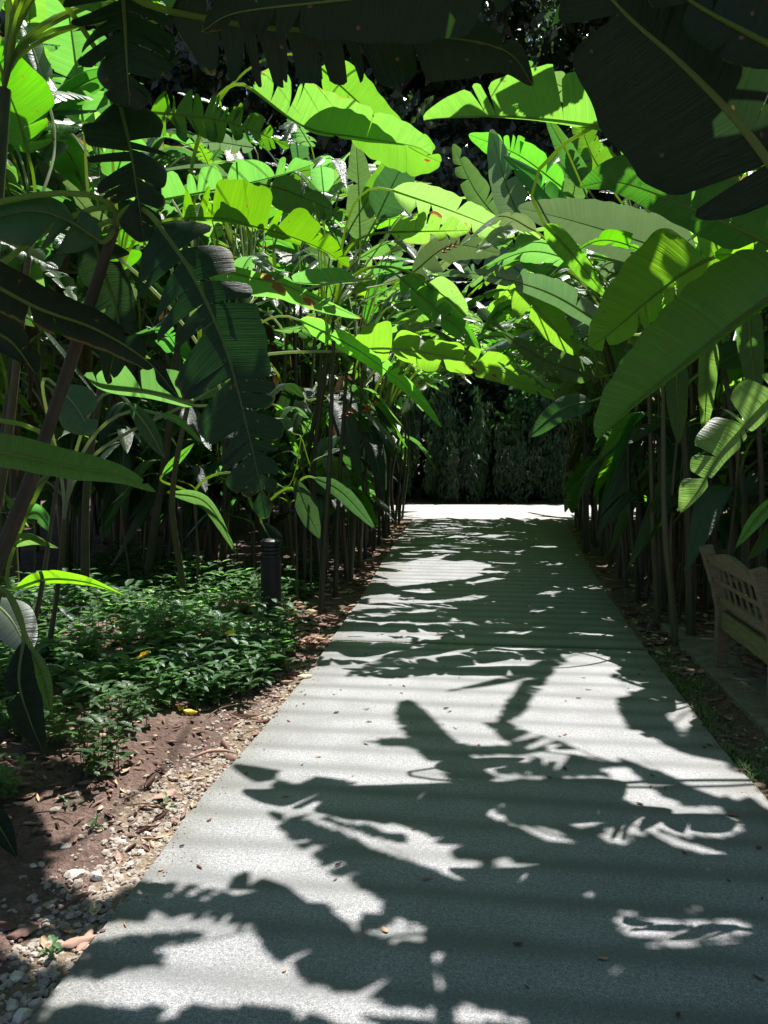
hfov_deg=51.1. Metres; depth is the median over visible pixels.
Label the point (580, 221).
heliconia plant
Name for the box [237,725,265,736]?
twig
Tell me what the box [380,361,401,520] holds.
heliconia plant
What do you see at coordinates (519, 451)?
vine covered tree
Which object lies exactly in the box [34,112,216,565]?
heliconia plant
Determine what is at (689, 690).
grass
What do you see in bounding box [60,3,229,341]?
broadleaf tree
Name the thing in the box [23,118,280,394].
heliconia plant
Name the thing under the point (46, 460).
young heliconia
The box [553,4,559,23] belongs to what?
banana plant
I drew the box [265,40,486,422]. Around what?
broadleaf tree
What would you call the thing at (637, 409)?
heliconia plant
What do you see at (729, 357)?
heliconia plant
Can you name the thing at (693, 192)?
heliconia plant
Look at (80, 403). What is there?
young heliconia
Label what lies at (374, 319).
heliconia plant
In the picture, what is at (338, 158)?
broadleaf tree
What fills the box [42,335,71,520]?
heliconia plant
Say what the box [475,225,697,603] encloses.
heliconia plant
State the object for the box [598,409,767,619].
young heliconia
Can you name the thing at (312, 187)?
heliconia plant
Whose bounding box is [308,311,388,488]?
heliconia plant
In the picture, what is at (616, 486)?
young heliconia
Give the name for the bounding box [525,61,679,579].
heliconia plant
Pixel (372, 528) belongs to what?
young heliconia
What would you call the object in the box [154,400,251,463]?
young heliconia
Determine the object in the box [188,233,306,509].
heliconia plant
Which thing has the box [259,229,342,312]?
heliconia plant
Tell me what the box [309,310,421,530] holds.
heliconia plant
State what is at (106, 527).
young heliconia
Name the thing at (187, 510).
young heliconia
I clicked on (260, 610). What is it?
leafy shrub
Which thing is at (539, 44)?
broadleaf tree
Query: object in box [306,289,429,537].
heliconia plant
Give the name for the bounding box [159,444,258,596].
young heliconia
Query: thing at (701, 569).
heliconia plant
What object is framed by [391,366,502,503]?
vine covered tree
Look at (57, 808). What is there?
stone
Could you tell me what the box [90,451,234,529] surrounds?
young heliconia
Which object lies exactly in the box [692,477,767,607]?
young heliconia
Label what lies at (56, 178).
heliconia plant
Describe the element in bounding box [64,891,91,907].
fallen leaf
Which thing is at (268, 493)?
young heliconia
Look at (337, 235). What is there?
heliconia plant
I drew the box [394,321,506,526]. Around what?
heliconia plant
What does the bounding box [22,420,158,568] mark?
young heliconia
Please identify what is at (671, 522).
heliconia plant
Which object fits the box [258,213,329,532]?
heliconia plant
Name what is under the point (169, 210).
heliconia plant
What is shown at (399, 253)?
heliconia plant
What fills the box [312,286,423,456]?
heliconia plant
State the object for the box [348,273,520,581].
heliconia plant
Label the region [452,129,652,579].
heliconia plant
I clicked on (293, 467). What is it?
young heliconia
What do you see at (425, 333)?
heliconia plant
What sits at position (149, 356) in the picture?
heliconia plant
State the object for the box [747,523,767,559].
heliconia plant
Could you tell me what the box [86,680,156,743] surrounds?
leafy shrub
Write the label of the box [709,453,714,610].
heliconia stalk
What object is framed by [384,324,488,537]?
heliconia plant
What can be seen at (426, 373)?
heliconia plant
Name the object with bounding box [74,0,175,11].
banana plant
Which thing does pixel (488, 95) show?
broadleaf tree
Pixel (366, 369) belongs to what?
heliconia plant
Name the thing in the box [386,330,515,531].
heliconia plant
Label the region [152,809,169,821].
fallen leaf
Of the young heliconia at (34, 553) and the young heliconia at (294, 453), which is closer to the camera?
the young heliconia at (34, 553)
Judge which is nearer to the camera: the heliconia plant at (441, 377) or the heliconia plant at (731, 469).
the heliconia plant at (731, 469)
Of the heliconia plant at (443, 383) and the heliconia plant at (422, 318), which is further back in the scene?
the heliconia plant at (443, 383)
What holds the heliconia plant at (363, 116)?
on the ground at (12, 891)
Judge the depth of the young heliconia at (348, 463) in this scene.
8.71 m
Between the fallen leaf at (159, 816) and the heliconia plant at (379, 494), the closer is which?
the fallen leaf at (159, 816)
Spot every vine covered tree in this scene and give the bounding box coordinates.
[329,372,419,502]
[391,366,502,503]
[457,346,578,503]
[528,373,596,502]
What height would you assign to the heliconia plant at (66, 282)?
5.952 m
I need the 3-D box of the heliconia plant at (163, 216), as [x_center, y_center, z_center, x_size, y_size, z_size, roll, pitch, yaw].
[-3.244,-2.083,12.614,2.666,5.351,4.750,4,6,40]
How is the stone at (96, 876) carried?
on the ground at (12, 891)
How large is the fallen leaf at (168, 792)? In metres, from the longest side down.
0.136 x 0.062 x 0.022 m
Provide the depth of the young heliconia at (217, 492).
9.53 m
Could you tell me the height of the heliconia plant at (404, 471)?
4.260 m
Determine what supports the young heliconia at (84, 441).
on the ground at (12, 891)
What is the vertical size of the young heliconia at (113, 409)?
2.283 m
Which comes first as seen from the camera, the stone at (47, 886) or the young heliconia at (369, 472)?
the stone at (47, 886)
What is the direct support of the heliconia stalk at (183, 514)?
on the ground at (12, 891)
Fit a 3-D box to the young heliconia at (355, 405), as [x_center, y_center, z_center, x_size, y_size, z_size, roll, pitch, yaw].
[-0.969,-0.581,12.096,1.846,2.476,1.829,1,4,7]
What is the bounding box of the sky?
[160,1,640,440]
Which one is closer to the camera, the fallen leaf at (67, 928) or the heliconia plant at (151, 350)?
the fallen leaf at (67, 928)
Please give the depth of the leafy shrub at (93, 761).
3.90 m
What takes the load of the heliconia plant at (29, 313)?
on the ground at (12, 891)
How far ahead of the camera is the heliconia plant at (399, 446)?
23.75 m
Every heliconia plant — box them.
[0,0,92,142]
[0,0,94,586]
[0,0,163,425]
[0,37,95,394]
[0,55,151,354]
[0,60,189,422]
[0,131,146,571]
[0,136,44,563]
[0,143,108,597]
[0,169,189,547]
[0,185,70,585]
[0,241,57,269]
[1,156,100,570]
[4,29,187,567]
[4,181,28,527]
[5,157,158,550]
[6,68,129,286]
[7,0,141,562]
[7,167,142,557]
[20,73,223,557]
[20,286,169,550]
[21,199,148,544]
[21,349,111,534]
[22,216,168,424]
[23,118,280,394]
[27,132,106,526]
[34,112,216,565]
[38,110,175,514]
[39,341,158,515]
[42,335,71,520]
[47,152,234,427]
[54,129,201,514]
[61,170,282,482]
[63,133,175,555]
[74,134,164,525]
[76,138,213,542]
[80,89,348,610]
[82,132,199,576]
[89,174,318,524]
[93,93,300,547]
[93,200,230,549]
[94,255,283,371]
[96,199,231,540]
[96,218,272,531]
[120,161,228,529]
[134,208,313,534]
[135,133,297,376]
[135,247,152,355]
[136,166,334,515]
[137,164,272,560]
[144,53,441,584]
[144,254,292,553]
[151,261,306,534]
[165,192,297,524]
[166,137,255,530]
[169,174,371,596]
[187,169,413,392]
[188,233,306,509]
[218,239,340,508]
[222,315,555,577]
[226,105,428,374]
[233,230,298,522]
[233,232,354,526]
[240,135,429,507]
[252,214,397,433]
[253,193,347,411]
[255,246,448,519]
[257,229,283,512]
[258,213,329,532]
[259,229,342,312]
[260,297,299,545]
[265,162,325,539]
[267,186,432,533]
[268,220,432,516]
[268,355,359,537]
[272,160,404,387]
[275,122,470,553]
[277,159,465,521]
[289,174,476,549]
[290,285,382,443]
[296,285,409,465]
[296,316,383,406]
[298,243,414,366]
[298,353,325,577]
[306,262,409,379]
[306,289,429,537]
[307,309,440,541]
[308,284,403,503]
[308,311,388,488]
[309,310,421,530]
[310,142,514,588]
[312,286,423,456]
[317,341,335,615]
[321,273,369,537]
[332,367,347,599]
[333,289,409,577]
[336,356,440,487]
[338,362,450,507]
[345,240,439,475]
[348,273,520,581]
[349,375,449,519]
[357,297,505,568]
[358,350,394,534]
[360,362,391,546]
[361,281,471,420]
[363,274,433,560]
[367,360,417,522]
[373,306,505,550]
[377,304,514,544]
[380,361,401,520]
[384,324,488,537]
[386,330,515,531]
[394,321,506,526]
[397,332,489,522]
[401,332,476,517]
[423,64,764,294]
[437,122,696,600]
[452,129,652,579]
[459,95,767,622]
[461,246,659,586]
[464,297,652,578]
[467,311,649,547]
[468,330,582,514]
[474,306,593,542]
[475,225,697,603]
[483,329,728,594]
[484,286,629,555]
[485,319,578,393]
[492,314,582,433]
[499,329,601,413]
[499,338,604,502]
[501,338,589,552]
[504,352,573,453]
[518,71,752,473]
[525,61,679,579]
[527,138,680,542]
[528,312,765,635]
[529,269,628,566]
[530,335,600,505]
[534,367,654,529]
[536,155,638,525]
[537,190,646,391]
[540,376,576,525]
[543,373,727,511]
[547,383,593,527]
[549,282,609,531]
[556,201,638,278]
[559,381,595,538]
[563,338,600,525]
[564,419,597,515]
[568,419,581,474]
[580,154,767,439]
[580,414,597,546]
[588,228,767,350]
[610,398,645,564]
[624,402,682,576]
[628,406,696,525]
[639,389,737,472]
[653,191,694,532]
[657,388,738,614]
[661,166,762,645]
[663,327,767,603]
[666,416,767,470]
[668,439,767,624]
[674,287,767,635]
[675,395,738,592]
[678,373,767,547]
[695,315,767,603]
[696,377,763,564]
[700,478,707,577]
[707,218,767,607]
[717,243,767,625]
[719,475,726,484]
[720,340,767,600]
[725,171,764,359]
[738,170,754,443]
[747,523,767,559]
[748,242,767,569]
[753,307,767,598]
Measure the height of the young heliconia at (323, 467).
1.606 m
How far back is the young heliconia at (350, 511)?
12.04 m
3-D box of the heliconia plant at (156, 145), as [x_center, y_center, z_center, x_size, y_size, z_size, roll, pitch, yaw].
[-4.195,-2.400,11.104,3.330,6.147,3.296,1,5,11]
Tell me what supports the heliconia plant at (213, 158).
on the ground at (12, 891)
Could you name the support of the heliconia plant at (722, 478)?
on the ground at (12, 891)
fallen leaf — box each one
[0,921,17,930]
[7,924,38,939]
[40,933,52,948]
[60,924,70,931]
[61,934,96,947]
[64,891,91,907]
[76,926,93,951]
[89,902,101,915]
[114,851,123,863]
[134,825,151,831]
[144,772,155,786]
[152,789,175,798]
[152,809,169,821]
[189,748,236,759]
[220,739,228,747]
[224,753,237,760]
[232,713,258,717]
[244,719,268,721]
[270,671,284,675]
[280,680,292,683]
[286,671,300,675]
[298,674,311,677]
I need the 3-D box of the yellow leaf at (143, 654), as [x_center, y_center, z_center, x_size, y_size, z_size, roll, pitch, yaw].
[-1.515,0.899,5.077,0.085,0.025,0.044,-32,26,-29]
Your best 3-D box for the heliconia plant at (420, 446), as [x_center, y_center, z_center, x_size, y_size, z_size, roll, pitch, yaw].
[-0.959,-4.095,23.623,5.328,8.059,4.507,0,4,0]
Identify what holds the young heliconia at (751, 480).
on the ground at (12, 891)
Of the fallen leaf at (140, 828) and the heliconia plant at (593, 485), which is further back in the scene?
the heliconia plant at (593, 485)
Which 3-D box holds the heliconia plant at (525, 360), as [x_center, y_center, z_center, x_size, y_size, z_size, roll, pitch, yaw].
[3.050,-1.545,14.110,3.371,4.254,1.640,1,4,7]
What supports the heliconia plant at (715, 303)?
on the ground at (12, 891)
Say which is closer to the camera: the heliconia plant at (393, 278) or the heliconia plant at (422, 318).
the heliconia plant at (393, 278)
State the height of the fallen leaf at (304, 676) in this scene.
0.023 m
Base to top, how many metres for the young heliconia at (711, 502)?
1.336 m
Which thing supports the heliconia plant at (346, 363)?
on the ground at (12, 891)
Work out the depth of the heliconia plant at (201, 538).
11.99 m
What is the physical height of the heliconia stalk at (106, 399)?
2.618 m
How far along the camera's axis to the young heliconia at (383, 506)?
10.13 m
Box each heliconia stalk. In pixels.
[89,382,111,552]
[139,398,195,552]
[142,468,149,574]
[208,442,217,566]
[218,487,227,567]
[614,508,617,571]
[633,505,637,575]
[640,447,648,588]
[678,450,703,601]
[696,371,717,554]
[702,376,722,612]
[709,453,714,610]
[724,372,743,588]
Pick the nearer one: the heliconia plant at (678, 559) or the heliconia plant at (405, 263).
the heliconia plant at (678, 559)
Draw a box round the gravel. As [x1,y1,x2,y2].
[0,599,767,1023]
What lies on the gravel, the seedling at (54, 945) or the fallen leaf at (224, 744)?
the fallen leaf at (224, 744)
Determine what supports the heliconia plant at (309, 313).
on the ground at (12, 891)
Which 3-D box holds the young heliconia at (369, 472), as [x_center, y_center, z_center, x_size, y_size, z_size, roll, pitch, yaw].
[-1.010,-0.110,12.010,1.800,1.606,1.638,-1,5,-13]
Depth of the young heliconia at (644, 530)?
7.70 m
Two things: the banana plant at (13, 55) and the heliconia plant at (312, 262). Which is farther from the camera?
the heliconia plant at (312, 262)
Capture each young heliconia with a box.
[0,419,155,704]
[0,512,35,596]
[0,585,52,754]
[0,806,17,857]
[4,502,10,571]
[21,431,107,520]
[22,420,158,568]
[41,378,225,645]
[46,461,160,553]
[59,457,108,569]
[70,397,221,573]
[71,444,152,557]
[74,432,203,562]
[79,432,192,570]
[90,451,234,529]
[100,437,201,568]
[105,449,287,583]
[109,400,185,441]
[113,473,251,570]
[117,428,191,584]
[122,396,250,554]
[128,488,255,569]
[132,404,304,564]
[133,402,258,538]
[150,421,296,566]
[153,459,220,562]
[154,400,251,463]
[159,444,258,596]
[178,451,310,575]
[180,510,258,578]
[190,459,329,542]
[194,439,284,562]
[199,455,298,572]
[218,418,361,592]
[221,451,370,580]
[226,487,335,576]
[243,454,269,523]
[255,383,377,551]
[259,399,407,577]
[259,475,375,599]
[260,388,402,568]
[263,456,373,520]
[269,475,378,589]
[270,493,388,564]
[272,390,387,537]
[279,431,384,558]
[282,445,386,563]
[292,408,398,482]
[297,497,393,574]
[298,405,407,548]
[309,448,364,598]
[332,446,358,560]
[349,471,373,551]
[351,479,374,507]
[361,414,372,543]
[361,461,373,553]
[562,456,657,511]
[569,411,656,471]
[575,456,657,484]
[591,409,744,537]
[593,451,721,579]
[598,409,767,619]
[599,490,665,609]
[608,466,728,560]
[609,500,718,553]
[622,485,767,628]
[627,466,767,566]
[631,453,767,496]
[637,444,657,574]
[639,373,722,597]
[654,445,767,477]
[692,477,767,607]
[722,465,767,516]
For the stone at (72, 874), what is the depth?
3.06 m
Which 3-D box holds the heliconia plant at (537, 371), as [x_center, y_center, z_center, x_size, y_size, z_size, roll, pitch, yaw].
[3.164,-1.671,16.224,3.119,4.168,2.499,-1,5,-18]
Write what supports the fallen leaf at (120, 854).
on the ground at (12, 891)
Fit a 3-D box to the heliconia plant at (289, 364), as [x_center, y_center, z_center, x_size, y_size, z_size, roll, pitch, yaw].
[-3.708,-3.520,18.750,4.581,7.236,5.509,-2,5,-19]
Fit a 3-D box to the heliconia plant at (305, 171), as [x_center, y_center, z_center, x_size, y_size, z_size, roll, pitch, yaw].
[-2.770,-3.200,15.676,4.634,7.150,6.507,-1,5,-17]
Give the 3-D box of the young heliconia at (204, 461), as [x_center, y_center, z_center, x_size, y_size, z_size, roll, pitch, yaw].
[-1.982,-0.169,9.583,1.515,2.019,2.078,1,4,7]
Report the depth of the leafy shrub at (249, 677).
5.20 m
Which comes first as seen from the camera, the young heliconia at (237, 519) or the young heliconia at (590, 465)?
the young heliconia at (237, 519)
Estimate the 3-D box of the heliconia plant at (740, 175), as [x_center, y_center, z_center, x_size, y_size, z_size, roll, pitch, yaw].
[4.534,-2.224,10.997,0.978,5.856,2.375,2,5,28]
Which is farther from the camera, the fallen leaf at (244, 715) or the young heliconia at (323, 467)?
the young heliconia at (323, 467)
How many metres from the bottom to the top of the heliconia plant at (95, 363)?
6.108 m
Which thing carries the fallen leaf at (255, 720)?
on the ground at (12, 891)
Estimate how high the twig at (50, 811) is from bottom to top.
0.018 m
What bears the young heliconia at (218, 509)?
on the ground at (12, 891)
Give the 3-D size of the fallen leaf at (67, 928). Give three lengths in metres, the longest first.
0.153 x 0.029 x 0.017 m
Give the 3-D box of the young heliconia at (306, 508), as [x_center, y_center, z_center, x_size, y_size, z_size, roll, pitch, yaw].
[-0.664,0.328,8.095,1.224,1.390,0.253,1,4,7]
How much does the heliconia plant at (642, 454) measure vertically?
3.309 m
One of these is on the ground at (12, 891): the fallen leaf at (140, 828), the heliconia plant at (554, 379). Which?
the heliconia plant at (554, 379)
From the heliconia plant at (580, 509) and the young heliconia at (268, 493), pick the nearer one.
the young heliconia at (268, 493)
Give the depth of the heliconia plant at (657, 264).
4.31 m
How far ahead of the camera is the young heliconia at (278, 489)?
9.15 m
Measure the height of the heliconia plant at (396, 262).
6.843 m
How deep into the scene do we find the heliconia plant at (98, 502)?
15.18 m
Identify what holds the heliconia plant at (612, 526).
on the ground at (12, 891)
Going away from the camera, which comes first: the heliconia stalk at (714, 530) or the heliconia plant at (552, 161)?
the heliconia stalk at (714, 530)
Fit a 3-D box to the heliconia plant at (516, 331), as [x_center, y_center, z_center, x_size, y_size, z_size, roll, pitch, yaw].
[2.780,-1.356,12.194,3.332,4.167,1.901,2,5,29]
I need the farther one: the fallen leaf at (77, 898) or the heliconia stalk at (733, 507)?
the heliconia stalk at (733, 507)
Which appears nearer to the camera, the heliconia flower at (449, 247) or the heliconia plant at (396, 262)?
the heliconia flower at (449, 247)
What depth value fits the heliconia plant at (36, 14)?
7.94 m
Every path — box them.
[27,519,767,1023]
[384,504,635,521]
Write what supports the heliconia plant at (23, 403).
on the ground at (12, 891)
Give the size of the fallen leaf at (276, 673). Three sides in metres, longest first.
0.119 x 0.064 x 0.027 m
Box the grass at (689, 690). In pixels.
[648,648,767,798]
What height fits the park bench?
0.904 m
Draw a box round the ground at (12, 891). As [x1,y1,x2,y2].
[0,457,767,1023]
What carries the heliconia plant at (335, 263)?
on the ground at (12, 891)
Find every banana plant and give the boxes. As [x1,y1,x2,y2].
[0,0,160,247]
[0,0,220,511]
[0,190,283,575]
[59,0,533,242]
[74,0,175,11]
[202,0,767,219]
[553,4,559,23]
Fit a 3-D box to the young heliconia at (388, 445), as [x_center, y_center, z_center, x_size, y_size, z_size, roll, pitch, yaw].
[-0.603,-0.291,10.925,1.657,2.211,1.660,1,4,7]
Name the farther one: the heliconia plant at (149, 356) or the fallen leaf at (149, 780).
the heliconia plant at (149, 356)
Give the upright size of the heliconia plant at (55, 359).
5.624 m
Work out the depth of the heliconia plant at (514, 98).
4.88 m
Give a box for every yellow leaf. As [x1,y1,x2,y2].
[138,651,149,658]
[183,709,197,714]
[225,630,234,634]
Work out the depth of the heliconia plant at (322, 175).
10.57 m
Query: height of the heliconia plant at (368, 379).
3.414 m
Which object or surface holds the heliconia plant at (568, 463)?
on the ground at (12, 891)
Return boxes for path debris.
[99,529,764,1016]
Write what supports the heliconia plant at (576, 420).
on the ground at (12, 891)
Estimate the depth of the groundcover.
6.25 m
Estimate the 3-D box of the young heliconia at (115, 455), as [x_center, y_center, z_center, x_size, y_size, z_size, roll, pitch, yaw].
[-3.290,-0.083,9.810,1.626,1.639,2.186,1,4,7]
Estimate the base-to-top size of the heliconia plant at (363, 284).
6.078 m
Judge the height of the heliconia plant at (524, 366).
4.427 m
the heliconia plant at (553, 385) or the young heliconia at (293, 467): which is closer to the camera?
the young heliconia at (293, 467)
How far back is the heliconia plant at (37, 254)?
5.96 m
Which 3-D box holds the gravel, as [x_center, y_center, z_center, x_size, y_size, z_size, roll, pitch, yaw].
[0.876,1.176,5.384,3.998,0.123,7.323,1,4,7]
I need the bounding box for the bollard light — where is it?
[260,538,281,625]
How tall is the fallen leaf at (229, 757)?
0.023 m
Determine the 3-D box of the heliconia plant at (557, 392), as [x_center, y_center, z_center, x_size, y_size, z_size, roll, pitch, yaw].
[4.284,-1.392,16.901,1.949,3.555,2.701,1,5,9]
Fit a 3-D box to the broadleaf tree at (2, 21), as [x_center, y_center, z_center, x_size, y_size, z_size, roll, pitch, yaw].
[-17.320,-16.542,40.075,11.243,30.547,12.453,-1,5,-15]
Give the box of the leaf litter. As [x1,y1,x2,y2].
[0,521,767,850]
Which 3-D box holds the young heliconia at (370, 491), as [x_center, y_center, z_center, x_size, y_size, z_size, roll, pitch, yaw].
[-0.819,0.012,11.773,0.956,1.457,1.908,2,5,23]
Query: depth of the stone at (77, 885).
3.00 m
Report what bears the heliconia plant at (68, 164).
on the ground at (12, 891)
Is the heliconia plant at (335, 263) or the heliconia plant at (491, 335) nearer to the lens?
the heliconia plant at (491, 335)
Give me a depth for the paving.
5.69 m
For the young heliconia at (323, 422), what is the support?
on the ground at (12, 891)
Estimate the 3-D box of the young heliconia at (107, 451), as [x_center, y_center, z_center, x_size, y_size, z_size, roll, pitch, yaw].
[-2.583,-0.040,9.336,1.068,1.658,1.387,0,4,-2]
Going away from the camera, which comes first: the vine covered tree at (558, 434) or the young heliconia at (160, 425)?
the young heliconia at (160, 425)
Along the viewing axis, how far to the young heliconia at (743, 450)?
8.17 m
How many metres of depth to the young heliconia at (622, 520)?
8.72 m
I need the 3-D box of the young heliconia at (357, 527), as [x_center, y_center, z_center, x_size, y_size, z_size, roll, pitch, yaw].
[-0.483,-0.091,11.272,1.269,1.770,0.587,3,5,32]
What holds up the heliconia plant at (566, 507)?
on the ground at (12, 891)
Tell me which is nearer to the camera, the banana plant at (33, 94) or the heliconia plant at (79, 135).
the banana plant at (33, 94)
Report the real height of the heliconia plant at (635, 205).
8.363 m
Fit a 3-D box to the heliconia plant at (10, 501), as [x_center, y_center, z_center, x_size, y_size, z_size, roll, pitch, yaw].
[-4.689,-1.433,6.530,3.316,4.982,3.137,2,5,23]
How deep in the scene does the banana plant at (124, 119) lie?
3.28 m
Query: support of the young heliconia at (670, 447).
on the ground at (12, 891)
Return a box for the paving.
[661,623,767,736]
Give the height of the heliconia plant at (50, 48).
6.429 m
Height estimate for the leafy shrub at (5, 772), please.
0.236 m
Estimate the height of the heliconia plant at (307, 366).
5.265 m
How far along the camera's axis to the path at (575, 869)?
3.28 m
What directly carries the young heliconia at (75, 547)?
on the ground at (12, 891)
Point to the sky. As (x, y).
(160, 1)
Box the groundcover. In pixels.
[0,538,325,721]
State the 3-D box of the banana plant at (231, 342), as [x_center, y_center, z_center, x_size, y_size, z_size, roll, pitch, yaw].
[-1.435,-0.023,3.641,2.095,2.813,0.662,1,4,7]
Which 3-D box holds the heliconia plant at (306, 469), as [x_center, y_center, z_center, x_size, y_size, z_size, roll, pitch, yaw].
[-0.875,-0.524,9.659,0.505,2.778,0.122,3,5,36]
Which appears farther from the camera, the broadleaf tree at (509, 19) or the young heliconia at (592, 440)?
the broadleaf tree at (509, 19)
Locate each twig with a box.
[31,810,72,814]
[126,803,171,811]
[207,703,243,715]
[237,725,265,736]
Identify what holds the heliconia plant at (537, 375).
on the ground at (12, 891)
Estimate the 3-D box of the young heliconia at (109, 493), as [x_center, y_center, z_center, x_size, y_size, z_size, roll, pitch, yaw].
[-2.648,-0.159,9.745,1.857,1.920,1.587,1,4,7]
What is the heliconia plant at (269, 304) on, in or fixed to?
on the ground at (12, 891)
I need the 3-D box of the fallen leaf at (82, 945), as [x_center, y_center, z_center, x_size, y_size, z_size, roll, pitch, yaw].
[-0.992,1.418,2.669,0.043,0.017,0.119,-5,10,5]
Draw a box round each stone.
[6,998,18,1011]
[9,970,22,981]
[12,1008,31,1023]
[28,997,41,1007]
[43,883,51,889]
[49,806,61,812]
[60,843,70,849]
[63,869,82,879]
[72,880,82,889]
[90,871,102,881]
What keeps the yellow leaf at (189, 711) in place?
on the ground at (12, 891)
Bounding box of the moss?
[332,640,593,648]
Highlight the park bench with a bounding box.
[699,544,767,716]
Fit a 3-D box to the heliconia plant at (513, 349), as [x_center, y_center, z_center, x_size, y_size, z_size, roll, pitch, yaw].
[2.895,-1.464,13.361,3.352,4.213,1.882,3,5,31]
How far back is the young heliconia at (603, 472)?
10.45 m
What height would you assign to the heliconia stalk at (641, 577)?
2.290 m
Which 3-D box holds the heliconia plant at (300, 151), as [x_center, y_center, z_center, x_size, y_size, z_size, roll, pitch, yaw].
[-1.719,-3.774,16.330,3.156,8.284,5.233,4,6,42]
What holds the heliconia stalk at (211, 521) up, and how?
on the ground at (12, 891)
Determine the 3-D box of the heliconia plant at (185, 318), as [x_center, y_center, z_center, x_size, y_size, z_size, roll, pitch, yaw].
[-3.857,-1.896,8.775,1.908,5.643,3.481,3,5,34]
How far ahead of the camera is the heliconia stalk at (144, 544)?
9.22 m
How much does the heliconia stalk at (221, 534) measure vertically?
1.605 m
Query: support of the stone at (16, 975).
on the ground at (12, 891)
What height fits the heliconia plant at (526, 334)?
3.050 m
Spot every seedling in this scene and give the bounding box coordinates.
[38,935,62,956]
[58,791,85,807]
[87,814,103,830]
[158,792,175,807]
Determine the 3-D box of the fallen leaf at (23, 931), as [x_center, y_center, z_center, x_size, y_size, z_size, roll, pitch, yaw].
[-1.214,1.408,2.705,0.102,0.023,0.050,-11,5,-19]
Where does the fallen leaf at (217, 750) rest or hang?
on the gravel
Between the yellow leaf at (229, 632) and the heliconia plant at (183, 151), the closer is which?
the yellow leaf at (229, 632)
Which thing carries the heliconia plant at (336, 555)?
on the ground at (12, 891)
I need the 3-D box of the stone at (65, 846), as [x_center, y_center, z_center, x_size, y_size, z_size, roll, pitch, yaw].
[-1.298,1.362,3.276,0.046,0.023,0.044,1,4,7]
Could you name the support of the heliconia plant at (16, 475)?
on the ground at (12, 891)
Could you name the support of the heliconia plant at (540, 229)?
on the ground at (12, 891)
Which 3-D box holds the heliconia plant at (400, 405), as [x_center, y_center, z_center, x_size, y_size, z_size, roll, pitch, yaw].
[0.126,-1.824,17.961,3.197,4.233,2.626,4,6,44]
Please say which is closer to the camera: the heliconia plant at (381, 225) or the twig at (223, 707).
the twig at (223, 707)
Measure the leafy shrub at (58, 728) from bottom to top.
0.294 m
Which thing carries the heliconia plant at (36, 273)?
on the ground at (12, 891)
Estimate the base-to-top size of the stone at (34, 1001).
0.022 m
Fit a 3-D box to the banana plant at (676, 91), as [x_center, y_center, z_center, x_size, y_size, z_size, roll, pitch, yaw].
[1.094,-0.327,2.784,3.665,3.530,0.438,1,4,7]
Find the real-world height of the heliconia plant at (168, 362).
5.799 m
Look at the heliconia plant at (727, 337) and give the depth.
8.50 m
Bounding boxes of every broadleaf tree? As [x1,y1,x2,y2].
[0,9,107,405]
[60,1,223,408]
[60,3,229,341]
[139,0,348,409]
[168,35,309,166]
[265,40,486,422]
[273,49,355,254]
[366,7,527,436]
[368,0,600,466]
[473,0,588,307]
[483,12,744,284]
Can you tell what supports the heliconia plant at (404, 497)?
on the ground at (12, 891)
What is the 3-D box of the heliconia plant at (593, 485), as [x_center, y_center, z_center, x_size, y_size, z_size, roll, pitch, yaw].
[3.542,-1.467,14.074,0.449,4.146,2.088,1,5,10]
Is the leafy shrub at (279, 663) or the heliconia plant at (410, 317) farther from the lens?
the heliconia plant at (410, 317)
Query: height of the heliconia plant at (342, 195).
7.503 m
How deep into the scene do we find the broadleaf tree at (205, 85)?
36.47 m
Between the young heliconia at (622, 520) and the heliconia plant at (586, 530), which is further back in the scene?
the heliconia plant at (586, 530)
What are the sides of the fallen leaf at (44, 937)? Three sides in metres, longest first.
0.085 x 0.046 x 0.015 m
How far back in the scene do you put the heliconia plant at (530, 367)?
14.71 m
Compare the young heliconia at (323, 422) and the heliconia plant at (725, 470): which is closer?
the heliconia plant at (725, 470)
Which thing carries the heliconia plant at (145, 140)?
on the ground at (12, 891)
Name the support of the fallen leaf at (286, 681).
on the gravel
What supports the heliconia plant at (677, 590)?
on the ground at (12, 891)
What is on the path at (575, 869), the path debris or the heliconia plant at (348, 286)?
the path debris
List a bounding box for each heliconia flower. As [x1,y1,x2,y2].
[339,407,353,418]
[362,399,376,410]
[442,240,456,252]
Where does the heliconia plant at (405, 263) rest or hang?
on the ground at (12, 891)
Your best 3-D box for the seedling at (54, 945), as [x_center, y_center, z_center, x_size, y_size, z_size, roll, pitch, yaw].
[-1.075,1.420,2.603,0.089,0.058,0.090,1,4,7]
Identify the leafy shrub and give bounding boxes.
[0,695,61,738]
[0,753,38,806]
[14,697,80,750]
[62,702,135,782]
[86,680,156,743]
[130,656,198,707]
[175,662,245,708]
[208,651,271,703]
[232,591,290,651]
[233,640,281,687]
[256,600,312,652]
[259,633,297,675]
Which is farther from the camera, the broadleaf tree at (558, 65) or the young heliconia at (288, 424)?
the broadleaf tree at (558, 65)
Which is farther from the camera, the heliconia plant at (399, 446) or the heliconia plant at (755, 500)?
the heliconia plant at (399, 446)
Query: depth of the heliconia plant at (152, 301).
11.50 m
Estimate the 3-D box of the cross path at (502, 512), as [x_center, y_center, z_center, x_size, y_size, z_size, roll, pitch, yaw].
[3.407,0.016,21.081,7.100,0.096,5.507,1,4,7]
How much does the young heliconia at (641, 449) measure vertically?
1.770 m
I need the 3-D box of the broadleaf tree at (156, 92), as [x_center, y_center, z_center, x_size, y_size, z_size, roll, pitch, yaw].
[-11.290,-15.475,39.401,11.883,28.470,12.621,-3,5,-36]

